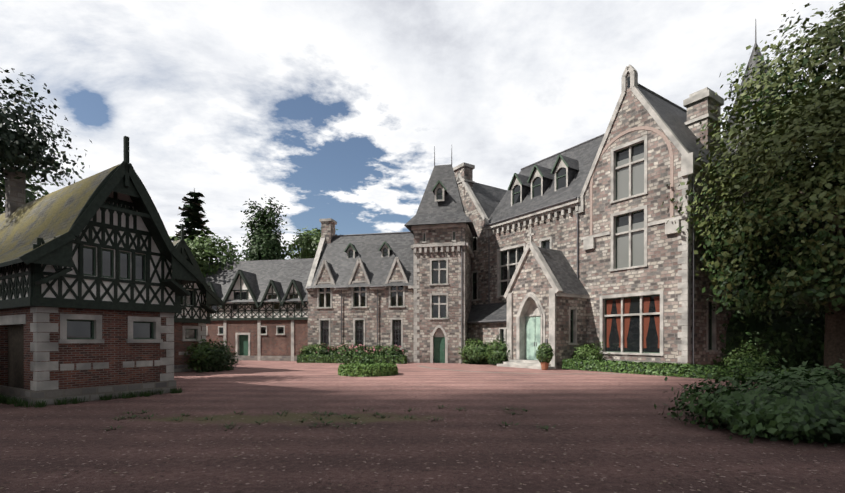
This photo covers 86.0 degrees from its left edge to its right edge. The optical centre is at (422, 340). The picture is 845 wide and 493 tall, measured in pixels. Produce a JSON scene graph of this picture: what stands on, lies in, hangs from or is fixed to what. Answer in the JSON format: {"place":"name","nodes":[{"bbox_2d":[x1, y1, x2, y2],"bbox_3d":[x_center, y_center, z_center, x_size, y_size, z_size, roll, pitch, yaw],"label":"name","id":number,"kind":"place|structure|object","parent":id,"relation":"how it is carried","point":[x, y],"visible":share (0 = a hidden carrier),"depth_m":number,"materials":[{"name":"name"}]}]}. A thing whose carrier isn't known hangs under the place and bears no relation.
{"place":"outdoors","nodes":[
{"label":"outdoors","id":0,"kind":"place"},
{"bbox_2d":[0,360,844,492],"bbox_3d":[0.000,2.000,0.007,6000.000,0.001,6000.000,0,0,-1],"label":"ground","id":1,"kind":"structure","parent":0,"point":[268,379],"depth_m":8.89,"materials":[{"name":"brown gravel"}]},
{"bbox_2d":[0,136,205,405],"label":"half-timbered building","id":2,"kind":"structure","parent":1,"relation":"on","point":[97,270],"depth_m":14.86,"materials":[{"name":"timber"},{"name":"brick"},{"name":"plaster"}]},
{"bbox_2d":[172,226,224,372],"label":"half-timbered building","id":3,"kind":"structure","parent":1,"relation":"on","point":[192,319],"depth_m":27.28,"materials":[{"name":"red brick"}]},
{"bbox_2d":[203,258,313,360],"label":"timber wing","id":4,"kind":"structure","parent":1,"relation":"on","point":[261,314],"depth_m":41.38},
{"bbox_2d":[305,146,477,362],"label":"chateau tower wing","id":5,"kind":"structure","parent":1,"relation":"on","point":[411,291],"depth_m":38.30,"materials":[{"name":"grey stone"}]},
{"bbox_2d":[0,68,828,369],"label":"trees","id":6,"kind":"object","parent":1,"relation":"on","point":[794,340],"visible":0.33,"depth_m":28.23,"materials":[{"name":"green plant"}]},
{"bbox_2d":[0,374,844,492],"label":"grass and weeds","id":7,"kind":"object","parent":1,"relation":"on","point":[6,400],"visible":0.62,"depth_m":9.46,"materials":[{"name":"grass"},{"name":"leaf"}]},
{"bbox_2d":[184,336,784,372],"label":"shrubs","id":8,"kind":"object","parent":1,"relation":"on","point":[210,358],"visible":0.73,"depth_m":29.71,"materials":[{"name":"green plant"}]},
{"bbox_2d":[419,366,626,373],"bbox_3d":[4.990,1.901,28.354,14.630,0.001,3.984,0,0,31],"label":"cobble border","id":9,"kind":"object","parent":1,"relation":"on","point":[518,373],"visible":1,"depth_m":26.30,"materials":[{"name":"grey stone"}]},
{"bbox_2d":[535,342,554,369],"bbox_3d":[7.799,0.994,28.887,1.188,1.818,1.121,0,0,-1],"label":"potted topiary","id":10,"kind":"object","parent":1,"relation":"on","point":[544,354],"visible":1,"depth_m":28.65,"materials":[{"name":"plant"}]},
{"bbox_2d":[297,354,834,381],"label":"plants","id":11,"kind":"object","parent":1,"relation":"on","point":[367,365],"visible":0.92,"depth_m":24.71,"materials":[{"name":"green plant"}]},
{"bbox_2d":[453,19,800,368],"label":"chateau","id":12,"kind":"structure","parent":1,"relation":"on","point":[578,244],"depth_m":30.18,"materials":[{"name":"grey stone"}]},
{"bbox_2d":[654,358,844,446],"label":"bush","id":13,"kind":"object","parent":1,"relation":"on","point":[795,406],"visible":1,"depth_m":9.09,"materials":[{"name":"green plant"}]},
{"bbox_2d":[661,0,844,375],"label":"tree","id":14,"kind":"object","parent":1,"relation":"on","point":[804,193],"visible":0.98,"depth_m":22.43,"materials":[{"name":"green plant"}]},
{"bbox_2d":[0,0,844,261],"label":"sky","id":15,"kind":"structure","parent":0,"point":[338,110],"materials":[{"name":"white"}]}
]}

